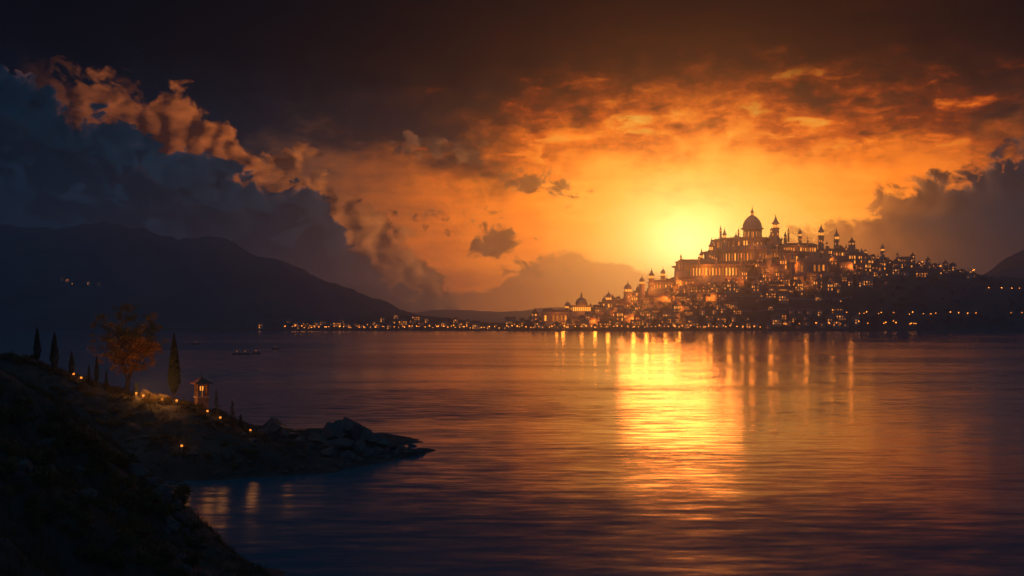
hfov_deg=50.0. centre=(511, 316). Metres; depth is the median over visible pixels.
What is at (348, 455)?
rock
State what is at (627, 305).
house
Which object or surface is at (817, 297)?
house
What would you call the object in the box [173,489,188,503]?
bush
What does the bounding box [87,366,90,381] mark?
cypress
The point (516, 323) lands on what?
house
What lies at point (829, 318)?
house
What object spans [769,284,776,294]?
house
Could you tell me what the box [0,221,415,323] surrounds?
forested mountain
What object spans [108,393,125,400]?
bush
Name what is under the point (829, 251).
villa
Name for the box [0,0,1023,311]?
sky
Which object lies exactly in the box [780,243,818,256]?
colonnaded hall
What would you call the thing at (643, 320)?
house
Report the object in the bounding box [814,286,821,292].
house
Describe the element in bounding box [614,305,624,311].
house
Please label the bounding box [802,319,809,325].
house
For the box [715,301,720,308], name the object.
house
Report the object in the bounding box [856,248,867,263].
villa
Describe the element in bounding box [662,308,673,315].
house
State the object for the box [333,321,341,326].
house
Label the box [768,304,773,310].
house
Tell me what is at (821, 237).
spire tower
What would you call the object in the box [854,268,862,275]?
house
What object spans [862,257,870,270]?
villa
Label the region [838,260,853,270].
villa
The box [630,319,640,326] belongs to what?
house
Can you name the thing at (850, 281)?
house
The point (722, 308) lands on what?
house
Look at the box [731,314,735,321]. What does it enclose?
house
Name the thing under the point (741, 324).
house
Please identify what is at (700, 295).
villa
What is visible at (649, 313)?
villa
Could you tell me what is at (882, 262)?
villa
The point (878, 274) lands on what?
house
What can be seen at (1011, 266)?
dark mountain
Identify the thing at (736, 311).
house
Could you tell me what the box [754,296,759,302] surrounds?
house
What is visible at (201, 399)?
lantern pavilion
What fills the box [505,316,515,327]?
house
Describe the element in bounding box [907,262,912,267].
house
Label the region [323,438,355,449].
rock
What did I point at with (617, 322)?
house
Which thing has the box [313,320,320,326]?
house
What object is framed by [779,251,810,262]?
colonnaded hall
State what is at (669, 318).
villa
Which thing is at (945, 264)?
bell tower
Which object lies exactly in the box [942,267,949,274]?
house
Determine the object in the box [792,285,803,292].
house
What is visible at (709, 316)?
house
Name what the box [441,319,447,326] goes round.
house
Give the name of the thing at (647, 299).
villa
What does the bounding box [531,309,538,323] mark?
bell tower
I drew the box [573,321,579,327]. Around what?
house
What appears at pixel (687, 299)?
house
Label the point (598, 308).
house
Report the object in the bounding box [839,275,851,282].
villa
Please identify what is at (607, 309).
colonnaded hall
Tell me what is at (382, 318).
house
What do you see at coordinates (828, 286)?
villa
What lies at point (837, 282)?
house
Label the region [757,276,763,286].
house
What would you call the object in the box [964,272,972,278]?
house
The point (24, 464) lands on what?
rock
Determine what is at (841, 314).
house
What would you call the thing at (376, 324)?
house
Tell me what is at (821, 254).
spire tower
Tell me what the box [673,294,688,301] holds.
villa
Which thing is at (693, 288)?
villa
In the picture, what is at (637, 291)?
villa
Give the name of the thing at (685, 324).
house
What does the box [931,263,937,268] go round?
house
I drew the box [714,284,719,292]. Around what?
house
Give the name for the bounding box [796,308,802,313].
house
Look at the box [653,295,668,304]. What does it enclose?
villa
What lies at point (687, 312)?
house
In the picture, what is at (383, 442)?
rock
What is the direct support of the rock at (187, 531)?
on the headland ground at (63, 546)
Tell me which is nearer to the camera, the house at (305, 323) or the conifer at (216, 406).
the conifer at (216, 406)
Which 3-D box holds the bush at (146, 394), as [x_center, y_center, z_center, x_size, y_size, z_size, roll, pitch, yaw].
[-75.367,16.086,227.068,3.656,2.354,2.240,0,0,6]
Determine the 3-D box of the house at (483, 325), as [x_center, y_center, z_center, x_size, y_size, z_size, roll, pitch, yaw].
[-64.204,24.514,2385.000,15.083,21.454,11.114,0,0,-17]
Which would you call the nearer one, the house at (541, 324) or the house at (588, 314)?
the house at (541, 324)
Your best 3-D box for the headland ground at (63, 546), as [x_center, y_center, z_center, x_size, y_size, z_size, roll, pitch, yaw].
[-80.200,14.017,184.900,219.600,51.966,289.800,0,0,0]
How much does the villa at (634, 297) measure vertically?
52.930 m
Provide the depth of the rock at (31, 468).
95.64 m
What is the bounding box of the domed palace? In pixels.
[570,292,592,316]
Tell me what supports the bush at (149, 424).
on the headland ground at (63, 546)
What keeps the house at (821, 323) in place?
on the city hill at (929, 294)
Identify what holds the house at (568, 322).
on the city hill at (929, 294)
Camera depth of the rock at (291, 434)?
238.52 m
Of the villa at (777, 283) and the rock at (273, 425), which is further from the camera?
the villa at (777, 283)
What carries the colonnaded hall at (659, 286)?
on the city hill at (929, 294)
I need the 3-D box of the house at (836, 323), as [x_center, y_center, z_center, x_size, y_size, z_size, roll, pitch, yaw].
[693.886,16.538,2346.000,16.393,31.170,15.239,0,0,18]
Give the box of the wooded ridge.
[0,251,317,329]
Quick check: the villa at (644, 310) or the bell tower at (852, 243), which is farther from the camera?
the bell tower at (852, 243)
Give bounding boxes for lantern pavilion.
[190,372,212,409]
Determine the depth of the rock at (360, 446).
231.49 m
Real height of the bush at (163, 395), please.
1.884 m
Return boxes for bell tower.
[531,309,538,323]
[848,237,855,251]
[910,252,915,265]
[925,257,930,267]
[942,259,948,268]
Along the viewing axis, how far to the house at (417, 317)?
2518.36 m
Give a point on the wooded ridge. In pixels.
(33, 299)
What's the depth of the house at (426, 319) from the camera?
2473.29 m
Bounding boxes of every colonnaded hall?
[540,310,570,325]
[604,300,626,313]
[647,280,673,295]
[674,259,710,283]
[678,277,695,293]
[757,264,783,278]
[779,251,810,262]
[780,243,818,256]
[794,256,829,276]
[824,249,853,261]
[854,263,884,274]
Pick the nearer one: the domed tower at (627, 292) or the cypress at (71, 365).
the cypress at (71, 365)
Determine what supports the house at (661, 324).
on the city hill at (929, 294)
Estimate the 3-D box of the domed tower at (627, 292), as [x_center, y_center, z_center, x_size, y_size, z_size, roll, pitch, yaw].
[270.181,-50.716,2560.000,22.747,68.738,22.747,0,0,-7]
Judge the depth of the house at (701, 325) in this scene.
2337.81 m
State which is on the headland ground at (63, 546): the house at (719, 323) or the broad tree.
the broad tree
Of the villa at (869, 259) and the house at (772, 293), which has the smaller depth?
the house at (772, 293)
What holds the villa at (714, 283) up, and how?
on the city hill at (929, 294)
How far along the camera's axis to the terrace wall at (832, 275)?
2519.21 m
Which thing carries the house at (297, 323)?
on the city hill at (929, 294)
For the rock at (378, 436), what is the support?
on the headland ground at (63, 546)
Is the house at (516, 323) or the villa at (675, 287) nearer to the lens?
the house at (516, 323)
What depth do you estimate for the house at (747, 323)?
2343.89 m
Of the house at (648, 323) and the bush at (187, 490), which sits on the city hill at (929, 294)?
the house at (648, 323)
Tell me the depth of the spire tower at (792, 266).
2500.24 m
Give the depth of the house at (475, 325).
2352.21 m
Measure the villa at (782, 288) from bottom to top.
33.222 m
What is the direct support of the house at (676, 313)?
on the city hill at (929, 294)
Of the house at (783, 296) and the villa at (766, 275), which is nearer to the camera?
the house at (783, 296)
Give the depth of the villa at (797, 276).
2488.26 m
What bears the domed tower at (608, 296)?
on the city hill at (929, 294)
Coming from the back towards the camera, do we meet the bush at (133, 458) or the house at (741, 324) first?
the house at (741, 324)
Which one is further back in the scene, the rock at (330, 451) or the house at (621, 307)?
the house at (621, 307)
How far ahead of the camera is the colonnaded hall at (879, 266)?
2540.36 m
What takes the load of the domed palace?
on the city hill at (929, 294)
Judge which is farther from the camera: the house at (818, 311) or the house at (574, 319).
the house at (574, 319)
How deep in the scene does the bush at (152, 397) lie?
224.53 m
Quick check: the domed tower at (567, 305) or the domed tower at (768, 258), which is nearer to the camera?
the domed tower at (567, 305)
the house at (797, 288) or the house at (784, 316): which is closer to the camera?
the house at (784, 316)
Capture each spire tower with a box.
[649,268,654,288]
[708,237,715,262]
[722,227,726,249]
[772,214,779,245]
[783,232,786,243]
[789,251,795,279]
[818,225,824,252]
[819,245,824,258]
[834,228,839,248]
[880,243,884,257]
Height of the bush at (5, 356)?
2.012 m
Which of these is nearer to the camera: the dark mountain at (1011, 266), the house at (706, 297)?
the house at (706, 297)
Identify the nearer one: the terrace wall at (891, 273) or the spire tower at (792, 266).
the spire tower at (792, 266)
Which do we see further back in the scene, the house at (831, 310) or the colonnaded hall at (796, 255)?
the colonnaded hall at (796, 255)
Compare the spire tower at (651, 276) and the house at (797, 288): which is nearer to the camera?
the house at (797, 288)
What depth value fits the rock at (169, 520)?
126.58 m
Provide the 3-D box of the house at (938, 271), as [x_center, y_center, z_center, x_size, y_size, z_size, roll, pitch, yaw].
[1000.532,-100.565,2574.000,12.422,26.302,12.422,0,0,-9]
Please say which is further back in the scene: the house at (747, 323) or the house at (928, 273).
the house at (928, 273)
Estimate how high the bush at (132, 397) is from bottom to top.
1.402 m
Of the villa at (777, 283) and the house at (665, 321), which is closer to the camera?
the house at (665, 321)
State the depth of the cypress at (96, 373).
231.44 m
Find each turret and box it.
[680,255,681,269]
[719,225,721,241]
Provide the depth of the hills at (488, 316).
6684.55 m
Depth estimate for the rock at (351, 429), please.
237.40 m
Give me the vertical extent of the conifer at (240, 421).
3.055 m
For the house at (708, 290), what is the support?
on the city hill at (929, 294)
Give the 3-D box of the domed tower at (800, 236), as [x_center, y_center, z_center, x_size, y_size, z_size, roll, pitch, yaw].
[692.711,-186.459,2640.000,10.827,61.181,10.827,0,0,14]
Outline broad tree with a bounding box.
[87,303,168,391]
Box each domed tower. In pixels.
[564,302,569,310]
[605,290,611,307]
[623,283,632,304]
[639,277,644,299]
[660,269,665,279]
[765,246,771,272]
[798,230,801,242]
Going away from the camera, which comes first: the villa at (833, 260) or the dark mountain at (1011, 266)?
the villa at (833, 260)
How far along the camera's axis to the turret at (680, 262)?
2528.01 m
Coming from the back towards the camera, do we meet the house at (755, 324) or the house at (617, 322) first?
the house at (617, 322)
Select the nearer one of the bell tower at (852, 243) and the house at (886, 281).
the house at (886, 281)
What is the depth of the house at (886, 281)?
2469.28 m
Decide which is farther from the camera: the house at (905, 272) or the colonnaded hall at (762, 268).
the house at (905, 272)
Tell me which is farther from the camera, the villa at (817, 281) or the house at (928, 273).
the house at (928, 273)
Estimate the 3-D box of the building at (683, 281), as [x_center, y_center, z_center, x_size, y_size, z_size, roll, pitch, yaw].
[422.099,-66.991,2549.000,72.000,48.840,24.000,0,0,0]
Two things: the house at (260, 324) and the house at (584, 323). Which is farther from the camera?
the house at (260, 324)
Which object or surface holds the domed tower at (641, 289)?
on the city hill at (929, 294)
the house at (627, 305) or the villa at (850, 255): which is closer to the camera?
the house at (627, 305)
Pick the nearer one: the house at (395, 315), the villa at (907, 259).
the house at (395, 315)
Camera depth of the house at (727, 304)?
2411.93 m
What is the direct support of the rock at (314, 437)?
on the headland ground at (63, 546)
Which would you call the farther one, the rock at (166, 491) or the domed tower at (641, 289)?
the domed tower at (641, 289)
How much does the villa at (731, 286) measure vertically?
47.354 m
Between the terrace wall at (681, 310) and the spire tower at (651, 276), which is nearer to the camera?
the terrace wall at (681, 310)
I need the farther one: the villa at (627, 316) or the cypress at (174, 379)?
the villa at (627, 316)
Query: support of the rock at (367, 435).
on the headland ground at (63, 546)
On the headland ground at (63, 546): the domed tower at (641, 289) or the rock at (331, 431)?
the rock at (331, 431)
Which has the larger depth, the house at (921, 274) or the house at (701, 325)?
the house at (921, 274)
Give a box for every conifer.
[133,381,138,394]
[212,390,221,414]
[228,401,236,423]
[239,415,243,426]
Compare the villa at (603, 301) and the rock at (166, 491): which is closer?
the rock at (166, 491)
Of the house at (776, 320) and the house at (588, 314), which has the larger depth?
the house at (588, 314)
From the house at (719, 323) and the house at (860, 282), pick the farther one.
the house at (860, 282)
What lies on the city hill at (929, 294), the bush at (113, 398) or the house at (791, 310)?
the house at (791, 310)
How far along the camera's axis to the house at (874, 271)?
2517.67 m
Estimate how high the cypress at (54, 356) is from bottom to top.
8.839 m
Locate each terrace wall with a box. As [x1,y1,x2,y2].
[629,308,709,311]
[690,295,764,297]
[710,308,825,311]
[723,286,811,289]
[762,297,850,300]
[786,273,845,276]
[851,272,934,274]
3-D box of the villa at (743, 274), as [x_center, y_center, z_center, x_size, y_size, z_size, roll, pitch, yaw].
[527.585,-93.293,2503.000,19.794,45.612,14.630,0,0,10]
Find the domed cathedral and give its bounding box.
[733,208,774,248]
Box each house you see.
[258,320,263,328]
[294,320,299,326]
[302,321,308,326]
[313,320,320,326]
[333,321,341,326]
[358,323,364,327]
[374,322,379,327]
[380,314,385,322]
[393,313,398,318]
[398,319,408,325]
[412,315,421,320]
[424,315,428,322]
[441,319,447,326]
[472,320,479,329]
[480,323,485,328]
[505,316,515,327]
[513,321,520,327]
[533,319,539,327]
[538,321,544,328]
[553,321,561,329]
[565,318,571,329]
[569,316,577,325]
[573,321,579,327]
[580,319,588,327]
[585,311,594,318]
[589,317,595,325]
[593,304,603,313]
[595,313,603,317]
[597,321,608,328]
[600,318,612,326]
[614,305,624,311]
[615,320,620,325]
[625,302,630,309]
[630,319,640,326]
[639,315,645,325]
[646,318,650,327]
[656,301,663,308]
[657,322,663,327]
[660,318,668,326]
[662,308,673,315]
[671,318,675,326]
[672,311,679,317]
[680,305,689,309]
[682,321,689,329]
[683,284,686,293]
[683,310,692,315]
[683,314,695,326]
[685,295,690,303]
[689,300,698,308]
[699,307,704,315]
[699,322,704,328]
[700,288,710,293]
[704,294,710,301]
[706,313,713,321]
[707,319,711,326]
[711,291,717,300]
[712,306,716,314]
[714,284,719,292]
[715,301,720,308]
[716,317,725,322]
[716,320,722,327]
[718,292,726,300]
[720,304,725,314]
[721,302,729,309]
[725,277,736,285]
[730,301,737,309]
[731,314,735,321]
[732,309,740,315]
[734,278,743,286]
[739,321,743,328]
[745,320,750,328]
[752,320,758,327]
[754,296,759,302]
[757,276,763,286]
[764,291,775,297]
[764,322,771,329]
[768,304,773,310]
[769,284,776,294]
[771,314,781,326]
[775,313,786,321]
[777,290,788,303]
[779,278,790,285]
[784,319,790,326]
[786,307,794,314]
[791,314,795,322]
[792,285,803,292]
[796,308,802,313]
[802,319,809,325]
[805,308,811,314]
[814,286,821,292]
[814,293,821,301]
[815,307,821,316]
[817,320,825,327]
[826,313,832,325]
[829,307,841,316]
[831,278,840,287]
[833,309,845,321]
[833,317,839,328]
[835,286,839,292]
[840,320,848,328]
[848,277,852,286]
[852,314,858,325]
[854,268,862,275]
[857,277,863,287]
[863,276,873,287]
[871,267,877,277]
[876,272,881,277]
[879,278,888,284]
[891,265,899,275]
[901,268,908,275]
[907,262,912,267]
[915,271,926,277]
[924,269,930,276]
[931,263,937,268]
[935,268,941,275]
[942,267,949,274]
[949,262,956,271]
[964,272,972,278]
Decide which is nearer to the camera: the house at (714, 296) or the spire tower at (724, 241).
the house at (714, 296)
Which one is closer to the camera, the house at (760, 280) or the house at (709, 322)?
the house at (709, 322)
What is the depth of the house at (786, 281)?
2483.16 m
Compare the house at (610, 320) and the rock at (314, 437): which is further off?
the house at (610, 320)
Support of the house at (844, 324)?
on the city hill at (929, 294)
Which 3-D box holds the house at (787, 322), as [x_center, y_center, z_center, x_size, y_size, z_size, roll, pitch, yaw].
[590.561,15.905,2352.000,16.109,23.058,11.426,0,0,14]
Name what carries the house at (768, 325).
on the city hill at (929, 294)
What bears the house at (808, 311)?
on the city hill at (929, 294)
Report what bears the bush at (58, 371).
on the headland ground at (63, 546)
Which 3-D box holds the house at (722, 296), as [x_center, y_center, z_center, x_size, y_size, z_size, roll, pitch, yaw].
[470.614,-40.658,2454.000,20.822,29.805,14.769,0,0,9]
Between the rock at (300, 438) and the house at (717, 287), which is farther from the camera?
the house at (717, 287)
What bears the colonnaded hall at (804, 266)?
on the city hill at (929, 294)
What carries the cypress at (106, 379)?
on the headland ground at (63, 546)
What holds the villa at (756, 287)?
on the city hill at (929, 294)
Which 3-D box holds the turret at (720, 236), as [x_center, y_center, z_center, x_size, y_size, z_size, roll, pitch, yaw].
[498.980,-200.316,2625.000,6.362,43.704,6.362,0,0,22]
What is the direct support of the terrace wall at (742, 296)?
on the city hill at (929, 294)
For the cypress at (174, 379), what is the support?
on the headland ground at (63, 546)
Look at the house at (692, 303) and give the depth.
2423.47 m
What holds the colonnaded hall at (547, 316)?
on the city hill at (929, 294)
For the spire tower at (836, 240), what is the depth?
2620.52 m
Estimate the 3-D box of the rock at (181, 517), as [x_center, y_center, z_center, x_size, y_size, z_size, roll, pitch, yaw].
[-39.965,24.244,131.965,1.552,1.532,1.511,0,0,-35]
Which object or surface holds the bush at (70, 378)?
on the headland ground at (63, 546)
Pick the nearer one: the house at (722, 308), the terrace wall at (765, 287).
the house at (722, 308)
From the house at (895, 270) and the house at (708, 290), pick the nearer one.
the house at (708, 290)
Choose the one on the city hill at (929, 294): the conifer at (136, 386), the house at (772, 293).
the house at (772, 293)
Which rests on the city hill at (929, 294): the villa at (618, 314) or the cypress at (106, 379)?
the villa at (618, 314)
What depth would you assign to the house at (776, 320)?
2345.61 m
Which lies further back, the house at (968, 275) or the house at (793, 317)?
the house at (968, 275)
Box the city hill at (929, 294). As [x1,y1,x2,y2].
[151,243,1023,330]
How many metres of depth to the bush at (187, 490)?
148.89 m
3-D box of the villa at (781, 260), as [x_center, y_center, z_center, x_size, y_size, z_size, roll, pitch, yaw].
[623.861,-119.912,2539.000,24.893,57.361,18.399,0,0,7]
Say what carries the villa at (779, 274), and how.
on the city hill at (929, 294)
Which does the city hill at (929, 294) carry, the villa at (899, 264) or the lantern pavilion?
the villa at (899, 264)
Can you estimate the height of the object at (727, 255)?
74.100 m
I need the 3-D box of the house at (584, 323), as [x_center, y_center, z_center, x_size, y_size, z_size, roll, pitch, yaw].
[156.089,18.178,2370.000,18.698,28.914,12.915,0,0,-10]
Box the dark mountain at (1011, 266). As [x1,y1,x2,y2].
[983,249,1023,278]
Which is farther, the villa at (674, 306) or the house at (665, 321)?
the villa at (674, 306)
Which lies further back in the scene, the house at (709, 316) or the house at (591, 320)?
the house at (591, 320)
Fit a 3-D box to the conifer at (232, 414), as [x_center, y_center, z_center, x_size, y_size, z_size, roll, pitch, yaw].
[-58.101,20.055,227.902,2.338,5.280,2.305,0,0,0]
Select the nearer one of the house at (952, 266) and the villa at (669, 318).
the villa at (669, 318)
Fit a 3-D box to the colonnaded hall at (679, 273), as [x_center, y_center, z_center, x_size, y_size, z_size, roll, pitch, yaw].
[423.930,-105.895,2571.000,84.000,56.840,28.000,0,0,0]
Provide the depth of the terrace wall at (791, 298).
2423.42 m
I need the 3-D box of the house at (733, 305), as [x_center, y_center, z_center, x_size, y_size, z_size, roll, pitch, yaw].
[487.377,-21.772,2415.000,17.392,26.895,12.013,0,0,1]
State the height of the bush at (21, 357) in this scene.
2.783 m
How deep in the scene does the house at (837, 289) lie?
2438.51 m
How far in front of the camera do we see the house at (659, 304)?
2479.04 m
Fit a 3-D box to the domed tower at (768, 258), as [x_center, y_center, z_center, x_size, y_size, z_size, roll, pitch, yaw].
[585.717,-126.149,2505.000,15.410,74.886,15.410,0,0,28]
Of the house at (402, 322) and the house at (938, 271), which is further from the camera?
the house at (938, 271)
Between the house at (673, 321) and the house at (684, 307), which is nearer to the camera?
the house at (673, 321)
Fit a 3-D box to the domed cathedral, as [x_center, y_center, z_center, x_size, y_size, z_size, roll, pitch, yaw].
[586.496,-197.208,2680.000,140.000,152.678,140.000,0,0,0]
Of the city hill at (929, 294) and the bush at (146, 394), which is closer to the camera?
the bush at (146, 394)
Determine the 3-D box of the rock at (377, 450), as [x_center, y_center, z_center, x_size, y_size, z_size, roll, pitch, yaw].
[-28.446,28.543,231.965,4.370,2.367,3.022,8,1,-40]
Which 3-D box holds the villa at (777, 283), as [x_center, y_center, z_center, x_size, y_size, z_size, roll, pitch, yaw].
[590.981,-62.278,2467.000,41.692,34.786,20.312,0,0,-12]
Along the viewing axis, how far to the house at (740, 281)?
2480.23 m
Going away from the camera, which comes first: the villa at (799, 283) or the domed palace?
the villa at (799, 283)
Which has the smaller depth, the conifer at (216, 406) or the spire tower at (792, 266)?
the conifer at (216, 406)
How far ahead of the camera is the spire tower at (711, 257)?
2584.11 m
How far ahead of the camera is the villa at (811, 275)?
2495.11 m
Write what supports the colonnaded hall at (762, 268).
on the city hill at (929, 294)
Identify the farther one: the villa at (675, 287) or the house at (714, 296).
the villa at (675, 287)
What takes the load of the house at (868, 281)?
on the city hill at (929, 294)
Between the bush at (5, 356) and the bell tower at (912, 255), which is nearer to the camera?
the bush at (5, 356)
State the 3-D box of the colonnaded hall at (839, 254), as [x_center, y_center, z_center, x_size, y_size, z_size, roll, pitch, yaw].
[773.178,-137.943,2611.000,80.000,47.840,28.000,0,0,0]
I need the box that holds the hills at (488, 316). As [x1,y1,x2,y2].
[411,307,564,322]
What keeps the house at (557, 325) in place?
on the city hill at (929, 294)
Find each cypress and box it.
[33,327,41,361]
[49,332,59,371]
[68,351,74,374]
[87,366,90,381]
[94,355,98,384]
[104,370,107,385]
[167,334,180,398]
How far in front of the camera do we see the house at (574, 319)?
2403.34 m
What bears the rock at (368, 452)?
on the headland ground at (63, 546)
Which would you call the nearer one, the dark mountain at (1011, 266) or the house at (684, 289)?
the house at (684, 289)
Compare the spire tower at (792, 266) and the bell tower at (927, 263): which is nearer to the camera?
the spire tower at (792, 266)
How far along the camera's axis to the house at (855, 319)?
2341.35 m
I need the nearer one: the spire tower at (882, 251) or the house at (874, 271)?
the house at (874, 271)
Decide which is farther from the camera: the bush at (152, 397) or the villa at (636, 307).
the villa at (636, 307)
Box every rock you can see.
[17,458,29,470]
[26,460,32,471]
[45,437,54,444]
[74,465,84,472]
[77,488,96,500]
[153,485,173,504]
[163,515,175,523]
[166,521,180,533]
[175,511,185,522]
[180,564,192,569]
[183,528,189,535]
[261,417,284,434]
[287,432,296,437]
[295,436,304,441]
[308,432,323,443]
[321,446,337,456]
[322,422,346,440]
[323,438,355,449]
[340,450,355,460]
[341,417,362,440]
[353,439,367,451]
[356,426,377,443]
[361,448,373,456]
[371,446,387,455]
[374,438,391,446]
[375,434,383,438]
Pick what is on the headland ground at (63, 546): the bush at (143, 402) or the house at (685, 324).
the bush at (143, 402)
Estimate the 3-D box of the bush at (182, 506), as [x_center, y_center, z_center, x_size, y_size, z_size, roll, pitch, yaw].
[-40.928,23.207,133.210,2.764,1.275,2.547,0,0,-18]
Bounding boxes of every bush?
[0,353,12,360]
[17,353,33,364]
[54,369,64,374]
[67,376,78,380]
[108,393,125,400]
[112,450,138,469]
[127,395,135,399]
[136,400,146,405]
[138,390,153,396]
[141,422,153,426]
[148,394,157,401]
[155,393,167,399]
[167,478,192,496]
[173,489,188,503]
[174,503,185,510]
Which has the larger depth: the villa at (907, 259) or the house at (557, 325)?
the villa at (907, 259)
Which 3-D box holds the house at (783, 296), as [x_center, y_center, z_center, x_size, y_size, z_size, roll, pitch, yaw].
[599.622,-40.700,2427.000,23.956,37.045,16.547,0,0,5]
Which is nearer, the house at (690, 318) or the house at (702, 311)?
the house at (690, 318)
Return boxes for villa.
[599,296,605,307]
[614,306,622,322]
[623,308,633,322]
[632,290,637,304]
[633,301,639,314]
[634,285,638,299]
[641,308,654,316]
[643,295,654,304]
[645,307,656,320]
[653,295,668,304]
[661,316,679,323]
[670,299,679,311]
[672,285,678,294]
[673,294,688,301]
[689,283,704,295]
[695,291,708,300]
[710,279,718,291]
[726,278,737,294]
[739,266,747,281]
[751,279,760,293]
[754,257,765,272]
[761,267,772,282]
[765,281,784,290]
[775,267,785,280]
[776,253,787,272]
[777,286,793,294]
[794,270,804,283]
[796,278,803,291]
[806,271,822,282]
[811,273,825,289]
[824,246,832,260]
[825,279,832,291]
[829,253,838,265]
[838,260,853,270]
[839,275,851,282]
[844,247,855,266]
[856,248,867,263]
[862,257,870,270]
[864,255,873,262]
[877,257,885,270]
[890,262,903,269]
[899,257,913,266]
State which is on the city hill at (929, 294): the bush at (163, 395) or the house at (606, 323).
the house at (606, 323)
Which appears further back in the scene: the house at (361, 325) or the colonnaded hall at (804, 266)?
the colonnaded hall at (804, 266)
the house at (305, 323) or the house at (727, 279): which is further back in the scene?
the house at (727, 279)
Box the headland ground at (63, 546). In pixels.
[0,359,435,575]
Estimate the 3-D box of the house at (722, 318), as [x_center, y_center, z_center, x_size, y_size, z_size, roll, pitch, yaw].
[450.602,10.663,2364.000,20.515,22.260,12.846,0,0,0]
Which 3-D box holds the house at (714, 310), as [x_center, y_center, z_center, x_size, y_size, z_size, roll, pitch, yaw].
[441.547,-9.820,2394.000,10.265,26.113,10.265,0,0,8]
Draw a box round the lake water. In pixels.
[0,330,1023,575]
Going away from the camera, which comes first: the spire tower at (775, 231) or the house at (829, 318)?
the house at (829, 318)
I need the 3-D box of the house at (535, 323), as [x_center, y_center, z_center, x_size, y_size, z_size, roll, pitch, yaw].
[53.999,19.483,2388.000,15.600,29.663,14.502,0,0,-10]
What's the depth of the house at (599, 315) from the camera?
2443.35 m
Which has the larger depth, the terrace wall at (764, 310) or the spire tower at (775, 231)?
the spire tower at (775, 231)
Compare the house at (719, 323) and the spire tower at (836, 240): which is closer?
the house at (719, 323)
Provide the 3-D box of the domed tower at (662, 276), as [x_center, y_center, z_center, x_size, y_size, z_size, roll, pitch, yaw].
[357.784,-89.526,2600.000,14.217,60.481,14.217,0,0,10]
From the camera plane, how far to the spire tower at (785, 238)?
2633.15 m
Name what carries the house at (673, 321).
on the city hill at (929, 294)

